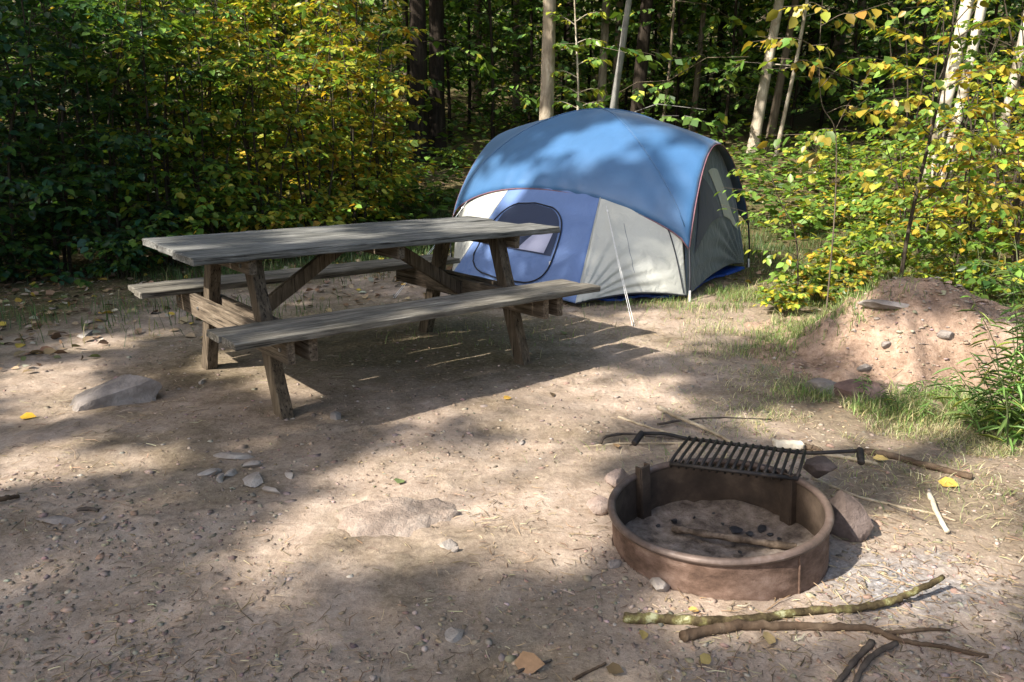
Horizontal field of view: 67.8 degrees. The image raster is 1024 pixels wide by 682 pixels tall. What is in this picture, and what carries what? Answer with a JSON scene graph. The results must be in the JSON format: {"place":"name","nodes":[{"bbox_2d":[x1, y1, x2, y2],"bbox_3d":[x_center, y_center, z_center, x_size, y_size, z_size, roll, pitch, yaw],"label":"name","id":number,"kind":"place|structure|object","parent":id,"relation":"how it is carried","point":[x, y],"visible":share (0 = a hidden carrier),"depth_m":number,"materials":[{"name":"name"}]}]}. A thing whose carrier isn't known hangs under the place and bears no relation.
{"place":"outdoors","nodes":[
{"label":"outdoors","id":0,"kind":"place"},
{"bbox_2d":[0,0,1023,681],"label":"ground","id":1,"kind":"structure","parent":0,"point":[400,562],"depth_m":2.87,"materials":[{"name":"soil"}]},
{"bbox_2d":[0,232,56,282],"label":"bush","id":2,"kind":"object","parent":1,"relation":"on","point":[15,251],"visible":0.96,"depth_m":6.78,"materials":[{"name":"green plant"}]},
{"bbox_2d":[0,0,108,281],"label":"shrub","id":3,"kind":"object","parent":1,"relation":"on","point":[38,180],"visible":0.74,"depth_m":6.70,"materials":[{"name":"green plant"}]},
{"bbox_2d":[0,0,124,246],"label":"shrub","id":4,"kind":"object","parent":1,"relation":"on","point":[41,105],"visible":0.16,"depth_m":8.83,"materials":[{"name":"green plant"}]},
{"bbox_2d":[0,0,154,290],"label":"shrub","id":5,"kind":"object","parent":1,"relation":"on","point":[92,191],"visible":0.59,"depth_m":6.99,"materials":[{"name":"green plant"}]},
{"bbox_2d":[0,0,164,236],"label":"shrub","id":6,"kind":"object","parent":1,"relation":"on","point":[42,7],"visible":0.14,"depth_m":9.08,"materials":[{"name":"green plant"}]},
{"bbox_2d":[0,0,219,273],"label":"shrub","id":7,"kind":"object","parent":1,"relation":"on","point":[115,140],"visible":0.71,"depth_m":7.08,"materials":[{"name":"green plant"}]},
{"bbox_2d":[69,374,161,411],"bbox_3d":[-1.974,0.298,3.793,0.414,0.253,0.242,-8,17,-30],"label":"rock","id":8,"kind":"object","parent":1,"relation":"on","point":[125,389],"visible":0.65,"depth_m":3.71,"materials":[{"name":"grey stone"}]},
{"bbox_2d":[70,225,164,277],"bbox_3d":[-3.640,-0.796,7.072,0.733,0.530,0.880,-12,19,-39],"label":"bush","id":9,"kind":"object","parent":1,"relation":"on","point":[129,262],"visible":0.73,"depth_m":6.97,"materials":[{"name":"green plant"}]},
{"bbox_2d":[20,0,228,228],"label":"shrub","id":10,"kind":"object","parent":1,"relation":"on","point":[145,4],"visible":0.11,"depth_m":9.43,"materials":[{"name":"green plant"}]},
{"bbox_2d":[33,0,276,265],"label":"shrub","id":11,"kind":"object","parent":1,"relation":"on","point":[136,57],"visible":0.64,"depth_m":7.45,"materials":[{"name":"green plant"}]},
{"bbox_2d":[77,0,274,177],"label":"shrub","id":12,"kind":"object","parent":1,"relation":"on","point":[159,78],"visible":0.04,"depth_m":11.74,"materials":[{"name":"green plant"}]},
{"bbox_2d":[98,0,287,228],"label":"shrub","id":13,"kind":"object","parent":1,"relation":"on","point":[202,34],"visible":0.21,"depth_m":9.50,"materials":[{"name":"green plant"}]},
{"bbox_2d":[91,0,308,236],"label":"shrub","id":14,"kind":"object","parent":1,"relation":"on","point":[180,92],"visible":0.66,"depth_m":7.74,"materials":[{"name":"green plant"}]},
{"bbox_2d":[154,0,360,263],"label":"shrub","id":15,"kind":"object","parent":1,"relation":"on","point":[264,83],"visible":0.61,"depth_m":8.00,"materials":[{"name":"green plant"}]},
{"bbox_2d":[160,0,365,205],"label":"shrub","id":16,"kind":"object","parent":1,"relation":"on","point":[259,16],"visible":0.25,"depth_m":9.79,"materials":[{"name":"green plant"}]},
{"bbox_2d":[203,0,400,219],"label":"shrub","id":17,"kind":"object","parent":1,"relation":"on","point":[341,7],"visible":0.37,"depth_m":10.07,"materials":[{"name":"green plant"}]},
{"bbox_2d":[227,27,395,229],"bbox_3d":[-2.169,-2.239,8.603,2.078,2.574,2.078,0,15,0],"label":"shrub","id":18,"kind":"object","parent":1,"relation":"on","point":[310,177],"visible":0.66,"depth_m":8.47,"materials":[{"name":"green plant"}]},
{"bbox_2d":[246,0,402,178],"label":"shrub","id":19,"kind":"object","parent":1,"relation":"on","point":[318,24],"visible":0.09,"depth_m":12.80,"materials":[{"name":"green plant"}]},
{"bbox_2d":[257,1,426,223],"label":"shrub","id":20,"kind":"object","parent":1,"relation":"on","point":[389,95],"visible":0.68,"depth_m":9.14,"materials":[{"name":"green plant"}]},
{"bbox_2d":[289,0,428,205],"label":"shrub","id":21,"kind":"object","parent":1,"relation":"on","point":[380,17],"visible":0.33,"depth_m":10.63,"materials":[{"name":"green plant"}]},
{"bbox_2d":[128,216,600,419],"bbox_3d":[-0.812,-0.215,4.309,2.142,0.810,1.643,-11,19,-38],"label":"picnic table","id":22,"kind":"object","parent":1,"relation":"on","point":[233,324],"visible":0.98,"depth_m":3.99,"materials":[{"name":"grey wood"}]},
{"bbox_2d":[315,22,441,221],"bbox_3d":[-1.742,-2.857,10.234,1.518,2.702,1.616,10,18,34],"label":"shrub","id":23,"kind":"object","parent":1,"relation":"on","point":[378,130],"visible":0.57,"depth_m":10.13,"materials":[{"name":"green plant"}]},
{"bbox_2d":[334,497,461,536],"bbox_3d":[-0.388,0.683,2.646,0.530,0.238,0.329,0,15,0],"label":"rock","id":24,"kind":"object","parent":1,"relation":"on","point":[401,516],"visible":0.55,"depth_m":2.59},
{"bbox_2d":[306,0,495,135],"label":"understory tree","id":25,"kind":"object","parent":1,"relation":"on","point":[456,18],"visible":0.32,"depth_m":16.32,"materials":[{"name":"green plant"}]},
{"bbox_2d":[350,0,522,115],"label":"understory tree","id":26,"kind":"object","parent":1,"relation":"on","point":[477,86],"visible":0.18,"depth_m":18.72,"materials":[{"name":"green plant"}]},
{"bbox_2d":[394,0,497,162],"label":"tree","id":27,"kind":"object","parent":1,"relation":"on","point":[417,19],"visible":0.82,"depth_m":14.08,"materials":[{"name":"brown plant"}]},
{"bbox_2d":[390,0,501,156],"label":"tree","id":28,"kind":"object","parent":1,"relation":"on","point":[434,106],"visible":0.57,"depth_m":14.72,"materials":[{"name":"brown plant"}]},
{"bbox_2d":[366,0,537,142],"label":"understory tree","id":29,"kind":"object","parent":1,"relation":"on","point":[458,103],"visible":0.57,"depth_m":15.86,"materials":[{"name":"green plant"}]},
{"bbox_2d":[377,0,585,139],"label":"understory tree","id":30,"kind":"object","parent":1,"relation":"on","point":[533,102],"visible":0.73,"depth_m":15.36,"materials":[{"name":"green plant"}]},
{"bbox_2d":[199,295,763,358],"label":"grass","id":31,"kind":"structure","parent":1,"relation":"on","point":[661,303],"depth_m":5.88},
{"bbox_2d":[444,0,563,124],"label":"tree","id":32,"kind":"object","parent":1,"relation":"on","point":[516,78],"visible":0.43,"depth_m":17.68,"materials":[{"name":"brown plant"}]},
{"bbox_2d":[427,0,581,129],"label":"understory tree","id":33,"kind":"object","parent":1,"relation":"on","point":[468,72],"visible":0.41,"depth_m":17.12,"materials":[{"name":"green plant"}]},
{"bbox_2d":[0,157,1022,673],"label":"leaf litter","id":34,"kind":"object","parent":1,"relation":"on","point":[530,663],"visible":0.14,"depth_m":5.65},
{"bbox_2d":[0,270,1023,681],"bbox_3d":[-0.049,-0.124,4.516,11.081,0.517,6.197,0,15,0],"label":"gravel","id":35,"kind":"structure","parent":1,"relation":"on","point":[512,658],"depth_m":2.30,"materials":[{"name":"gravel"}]},
{"bbox_2d":[0,56,1023,244],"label":"undergrowth","id":36,"kind":"object","parent":1,"relation":"on","point":[748,160],"visible":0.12,"depth_m":12.90,"materials":[{"name":"plant"}]},
{"bbox_2d":[0,180,1023,347],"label":"shade grass","id":37,"kind":"structure","parent":1,"relation":"on","point":[348,256],"depth_m":8.12,"materials":[{"name":"plant"}]},
{"bbox_2d":[0,254,1023,681],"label":"straw litter","id":38,"kind":"object","parent":1,"relation":"on","point":[976,600],"visible":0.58,"depth_m":2.15,"materials":[{"name":"beige plant"}]},
{"bbox_2d":[1,289,1023,681],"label":"bark chips","id":39,"kind":"object","parent":1,"relation":"on","point":[513,563],"visible":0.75,"depth_m":2.22,"materials":[{"name":"brown plant"}]},
{"bbox_2d":[6,0,1023,90],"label":"woods","id":40,"kind":"object","parent":1,"relation":"on","point":[988,15],"visible":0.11,"depth_m":25.82,"materials":[{"name":"green plant"}]},
{"bbox_2d":[445,0,585,99],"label":"understory tree","id":41,"kind":"object","parent":1,"relation":"on","point":[522,62],"visible":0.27,"depth_m":18.99,"materials":[{"name":"green plant"}]},
{"bbox_2d":[427,0,613,123],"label":"understory tree","id":42,"kind":"object","parent":1,"relation":"on","point":[530,64],"visible":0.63,"depth_m":16.21,"materials":[{"name":"green plant"}]},
{"bbox_2d":[393,108,749,325],"bbox_3d":[0.635,-1.437,7.451,2.902,1.672,4.040,8,17,28],"label":"dome tent","id":43,"kind":"object","parent":1,"relation":"on","point":[627,202],"visible":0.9,"depth_m":6.71,"materials":[{"name":"blue fabric"}]},
{"bbox_2d":[472,202,561,282],"bbox_3d":[0.070,-0.893,6.784,0.485,0.653,1.072,-11,19,-38],"label":"door","id":44,"kind":"structure","parent":43,"relation":"in","point":[534,256],"depth_m":6.66,"materials":[{"name":"blue fabric"}]},
{"bbox_2d":[695,177,722,252],"bbox_3d":[1.725,-1.193,6.788,0.119,0.713,0.980,8,16,27],"label":"mesh window","id":45,"kind":"structure","parent":43,"relation":"in","point":[708,204],"depth_m":6.73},
{"bbox_2d":[537,0,611,109],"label":"sapling","id":46,"kind":"object","parent":1,"relation":"on","point":[600,43],"visible":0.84,"depth_m":12.26,"materials":[{"name":"green plant"}]},
{"bbox_2d":[495,0,673,121],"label":"understory tree","id":47,"kind":"object","parent":1,"relation":"on","point":[560,110],"visible":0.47,"depth_m":17.20,"materials":[{"name":"green plant"}]},
{"bbox_2d":[539,0,684,119],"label":"tree","id":48,"kind":"object","parent":1,"relation":"on","point":[546,109],"visible":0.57,"depth_m":12.23,"materials":[{"name":"green plant"}]},
{"bbox_2d":[597,0,640,107],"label":"tree","id":49,"kind":"object","parent":1,"relation":"on","point":[602,75],"visible":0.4,"depth_m":16.45,"materials":[{"name":"brown plant"}]},
{"bbox_2d":[555,0,709,109],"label":"understory tree","id":50,"kind":"object","parent":1,"relation":"on","point":[659,34],"visible":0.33,"depth_m":18.33,"materials":[{"name":"green plant"}]},
{"bbox_2d":[604,0,664,114],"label":"tree","id":51,"kind":"object","parent":1,"relation":"on","point":[645,8],"visible":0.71,"depth_m":14.96,"materials":[{"name":"brown plant"}]},
{"bbox_2d":[555,0,784,118],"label":"understory tree","id":52,"kind":"object","parent":1,"relation":"on","point":[653,77],"visible":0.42,"depth_m":17.35,"materials":[{"name":"green plant"}]},
{"bbox_2d":[610,0,729,136],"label":"tree","id":53,"kind":"object","parent":1,"relation":"on","point":[692,121],"visible":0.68,"depth_m":13.03,"materials":[{"name":"grey plant"}]},
{"bbox_2d":[629,0,733,131],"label":"tree","id":54,"kind":"object","parent":1,"relation":"on","point":[698,54],"visible":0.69,"depth_m":15.93,"materials":[{"name":"brown plant"}]},
{"bbox_2d":[576,0,789,121],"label":"tree","id":55,"kind":"object","parent":1,"relation":"on","point":[665,98],"visible":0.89,"depth_m":14.45,"materials":[{"name":"green plant"}]},
{"bbox_2d":[588,0,785,125],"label":"understory tree","id":56,"kind":"object","parent":1,"relation":"on","point":[679,44],"visible":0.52,"depth_m":16.42,"materials":[{"name":"green plant"}]},
{"bbox_2d":[625,500,813,557],"bbox_3d":[0.668,0.677,2.480,0.658,0.063,0.661,0,15,0],"label":"ash","id":57,"kind":"object","parent":1,"relation":"on","point":[745,516],"visible":0.46,"depth_m":2.64},
{"bbox_2d":[671,525,796,549],"bbox_3d":[0.729,0.654,2.523,0.406,0.063,0.035,8,16,27],"label":"burnt log","id":58,"kind":"object","parent":57,"relation":"on","point":[708,534],"visible":0.92,"depth_m":2.51,"materials":[{"name":"brown wood"}]},
{"bbox_2d":[628,0,836,144],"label":"understory tree","id":59,"kind":"object","parent":1,"relation":"on","point":[720,86],"visible":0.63,"depth_m":15.79,"materials":[{"name":"green plant"}]},
{"bbox_2d":[608,430,864,600],"bbox_3d":[0.735,0.623,2.471,0.845,0.408,0.746,4,15,13],"label":"fire ring","id":60,"kind":"object","parent":1,"relation":"on","point":[789,498],"visible":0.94,"depth_m":2.54,"materials":[{"name":"metal"}]},
{"bbox_2d":[647,0,830,125],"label":"understory tree","id":61,"kind":"object","parent":1,"relation":"on","point":[730,10],"visible":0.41,"depth_m":17.58,"materials":[{"name":"green plant"}]},
{"bbox_2d":[457,279,1023,618],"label":"dry grass","id":62,"kind":"structure","parent":1,"relation":"on","point":[916,429],"depth_m":3.44,"materials":[{"name":"plant"}]},
{"bbox_2d":[702,0,814,151],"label":"tree","id":63,"kind":"object","parent":1,"relation":"on","point":[776,102],"visible":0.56,"depth_m":15.21,"materials":[{"name":"brown plant"}]},
{"bbox_2d":[682,0,840,122],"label":"understory tree","id":64,"kind":"object","parent":1,"relation":"on","point":[752,22],"visible":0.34,"depth_m":17.30,"materials":[{"name":"green plant"}]},
{"bbox_2d":[746,0,783,152],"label":"tree","id":65,"kind":"object","parent":1,"relation":"on","point":[759,110],"visible":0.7,"depth_m":14.73,"materials":[{"name":"white plant"}]},
{"bbox_2d":[680,0,876,156],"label":"tree","id":66,"kind":"object","parent":1,"relation":"on","point":[718,81],"visible":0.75,"depth_m":14.75,"materials":[{"name":"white plant"}]},
{"bbox_2d":[714,143,842,298],"bbox_3d":[2.026,-0.842,5.761,1.005,1.293,0.537,0,15,0],"label":"sapling","id":67,"kind":"object","parent":1,"relation":"on","point":[818,214],"visible":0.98,"depth_m":5.76,"materials":[{"name":"green plant"}]},
{"bbox_2d":[623,574,944,625],"bbox_3d":[0.766,0.720,2.080,0.941,0.073,0.080,-2,15,-7],"label":"stick","id":68,"kind":"object","parent":1,"relation":"on","point":[646,618],"visible":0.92,"depth_m":2.05,"materials":[{"name":"wood"}]},
{"bbox_2d":[753,285,814,312],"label":"bush","id":69,"kind":"object","parent":1,"relation":"on","point":[783,297],"visible":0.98,"depth_m":5.71,"materials":[{"name":"yellow plant"}]},
{"bbox_2d":[754,206,833,235],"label":"bush","id":70,"kind":"object","parent":1,"relation":"on","point":[795,210],"visible":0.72,"depth_m":9.92,"materials":[{"name":"green plant"}]},
{"bbox_2d":[706,0,904,136],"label":"understory tree","id":71,"kind":"object","parent":1,"relation":"on","point":[834,115],"visible":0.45,"depth_m":16.16,"materials":[{"name":"green plant"}]},
{"bbox_2d":[759,257,864,298],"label":"bush","id":72,"kind":"object","parent":1,"relation":"on","point":[821,274],"visible":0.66,"depth_m":6.22,"materials":[{"name":"green plant"}]},
{"bbox_2d":[740,0,897,312],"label":"sapling","id":73,"kind":"object","parent":1,"relation":"on","point":[815,157],"visible":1,"depth_m":5.21,"materials":[{"name":"green plant"}]},
{"bbox_2d":[733,0,921,127],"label":"understory tree","id":74,"kind":"object","parent":1,"relation":"on","point":[833,33],"visible":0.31,"depth_m":17.29,"materials":[{"name":"green plant"}]},
{"bbox_2d":[785,265,876,304],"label":"bush","id":75,"kind":"object","parent":1,"relation":"on","point":[819,291],"visible":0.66,"depth_m":6.01,"materials":[{"name":"green plant"}]},
{"bbox_2d":[679,619,988,657],"bbox_3d":[0.814,0.765,1.979,0.758,0.034,0.113,2,15,5],"label":"stick","id":76,"kind":"object","parent":1,"relation":"on","point":[695,633],"visible":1,"depth_m":2.00,"materials":[{"name":"wood"}]},
{"bbox_2d":[779,137,894,200],"bbox_3d":[5.117,-2.662,11.811,1.799,1.007,1.401,0,15,0],"label":"shrub","id":77,"kind":"object","parent":1,"relation":"on","point":[845,164],"visible":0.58,"depth_m":11.65,"materials":[{"name":"green plant"}]},
{"bbox_2d":[803,247,875,291],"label":"bush","id":78,"kind":"object","parent":1,"relation":"on","point":[852,260],"visible":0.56,"depth_m":6.54,"materials":[{"name":"green plant"}]},
{"bbox_2d":[828,490,873,543],"bbox_3d":[1.098,0.598,2.534,0.118,0.190,0.179,-7,16,-26],"label":"rock","id":79,"kind":"object","parent":1,"relation":"on","point":[853,523],"visible":0.63,"depth_m":2.48,"materials":[{"name":"brown stone"}]},
{"bbox_2d":[801,151,915,212],"bbox_3d":[5.184,-2.337,11.252,1.484,0.923,1.538,9,17,30],"label":"shrub","id":80,"kind":"object","parent":1,"relation":"on","point":[843,180],"visible":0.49,"depth_m":11.16,"materials":[{"name":"green plant"}]},
{"bbox_2d":[834,379,885,400],"bbox_3d":[1.788,0.274,3.929,0.255,0.132,0.161,11,18,35],"label":"rock","id":81,"kind":"object","parent":1,"relation":"on","point":[844,387],"visible":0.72,"depth_m":3.89,"materials":[{"name":"stone"}]},
{"bbox_2d":[778,0,954,141],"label":"understory tree","id":82,"kind":"object","parent":1,"relation":"on","point":[878,37],"visible":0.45,"depth_m":15.67,"materials":[{"name":"green plant"}]},
{"bbox_2d":[823,224,915,274],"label":"bush","id":83,"kind":"object","parent":1,"relation":"on","point":[869,245],"visible":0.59,"depth_m":7.21,"materials":[{"name":"green plant"}]},
{"bbox_2d":[778,0,970,127],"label":"understory tree","id":84,"kind":"object","parent":1,"relation":"on","point":[863,54],"visible":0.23,"depth_m":16.94,"materials":[{"name":"green plant"}]},
{"bbox_2d":[744,276,1023,410],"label":"dirt mound","id":85,"kind":"object","parent":1,"relation":"on","point":[938,317],"visible":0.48,"depth_m":4.29,"materials":[{"name":"soil"}]},
{"bbox_2d":[790,0,1015,152],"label":"understory tree","id":86,"kind":"object","parent":1,"relation":"on","point":[856,77],"visible":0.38,"depth_m":14.57,"materials":[{"name":"green plant"}]},
{"bbox_2d":[797,109,1014,264],"bbox_3d":[4.223,-1.598,8.136,2.115,1.645,1.736,11,18,35],"label":"shrub","id":87,"kind":"object","parent":1,"relation":"on","point":[914,154],"visible":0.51,"depth_m":8.02,"materials":[{"name":"green plant"}]},
{"bbox_2d":[813,0,1001,190],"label":"tree","id":88,"kind":"object","parent":1,"relation":"on","point":[918,90],"visible":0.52,"depth_m":12.00,"materials":[{"name":"green plant"}]},
{"bbox_2d":[864,449,972,479],"bbox_3d":[1.614,0.487,3.043,0.399,0.037,0.062,12,18,37],"label":"stick","id":89,"kind":"object","parent":1,"relation":"on","point":[913,461],"visible":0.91,"depth_m":3.03,"materials":[{"name":"wood"}]},
{"bbox_2d":[860,221,997,281],"bbox_3d":[3.742,-0.779,7.000,1.112,0.624,0.969,4,15,15],"label":"bush","id":90,"kind":"object","parent":1,"relation":"on","point":[923,262],"visible":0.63,"depth_m":6.93,"materials":[{"name":"green plant"}]},
{"bbox_2d":[836,0,1023,236],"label":"shrub","id":91,"kind":"object","parent":1,"relation":"on","point":[954,45],"visible":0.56,"depth_m":9.29,"materials":[{"name":"green plant"}]},
{"bbox_2d":[837,0,1023,277],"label":"sapling","id":92,"kind":"object","parent":1,"relation":"on","point":[903,105],"visible":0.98,"depth_m":5.79,"materials":[{"name":"green plant"}]},
{"bbox_2d":[864,68,1023,275],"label":"shrub","id":93,"kind":"object","parent":1,"relation":"on","point":[1003,130],"visible":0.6,"depth_m":7.30,"materials":[{"name":"green plant"}]},
{"bbox_2d":[866,0,1023,149],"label":"understory tree","id":94,"kind":"object","parent":1,"relation":"on","point":[1006,38],"visible":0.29,"depth_m":14.66,"materials":[{"name":"green plant"}]},
{"bbox_2d":[916,0,973,216],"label":"tree","id":95,"kind":"object","parent":1,"relation":"on","point":[950,93],"visible":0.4,"depth_m":10.19,"materials":[{"name":"white plant"}]},
{"bbox_2d":[895,0,1023,252],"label":"tree","id":96,"kind":"object","parent":1,"relation":"on","point":[1009,92],"visible":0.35,"depth_m":8.90,"materials":[{"name":"green plant"}]},
{"bbox_2d":[909,230,1015,290],"bbox_3d":[3.754,-0.593,6.310,0.845,0.608,0.736,-9,17,-32],"label":"bush","id":97,"kind":"object","parent":1,"relation":"on","point":[989,248],"visible":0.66,"depth_m":6.25,"materials":[{"name":"green plant"}]},
{"bbox_2d":[905,0,1023,226],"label":"tree","id":98,"kind":"object","parent":1,"relation":"on","point":[1009,30],"visible":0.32,"depth_m":10.04,"materials":[{"name":"green plant"}]},
{"bbox_2d":[934,0,1009,197],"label":"tree","id":99,"kind":"object","parent":1,"relation":"on","point":[980,13],"visible":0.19,"depth_m":11.38,"materials":[{"name":"white plant"}]},
{"bbox_2d":[927,363,1023,445],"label":"tall weed","id":100,"kind":"object","parent":1,"relation":"on","point":[972,413],"visible":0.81,"depth_m":3.42,"materials":[{"name":"green plant"}]},
{"bbox_2d":[929,43,1023,284],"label":"shrub","id":101,"kind":"object","parent":1,"relation":"on","point":[987,217],"visible":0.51,"depth_m":6.93,"materials":[{"name":"green plant"}]},
{"bbox_2d":[946,130,1023,294],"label":"shrub","id":102,"kind":"object","parent":1,"relation":"on","point":[1015,228],"visible":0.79,"depth_m":6.19,"materials":[{"name":"green plant"}]},
{"bbox_2d":[951,237,1023,306],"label":"bush","id":103,"kind":"object","parent":1,"relation":"on","point":[994,290],"visible":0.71,"depth_m":5.38,"materials":[{"name":"green plant"}]},
{"bbox_2d":[955,286,1023,437],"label":"tall weed","id":104,"kind":"object","parent":1,"relation":"on","point":[1016,328],"visible":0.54,"depth_m":3.33,"materials":[{"name":"green plant"}]},
{"bbox_2d":[957,254,1023,403],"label":"tall weed","id":105,"kind":"object","parent":1,"relation":"on","point":[1015,292],"visible":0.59,"depth_m":3.67,"materials":[{"name":"green plant"}]},
{"bbox_2d":[971,322,1023,451],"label":"tall weed","id":106,"kind":"object","parent":1,"relation":"on","point":[1004,425],"visible":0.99,"depth_m":3.19,"materials":[{"name":"green plant"}]},
{"bbox_2d":[582,234,1023,440],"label":"green grass","id":107,"kind":"structure","parent":0,"point":[876,402],"depth_m":4.59,"materials":[{"name":"plant"}]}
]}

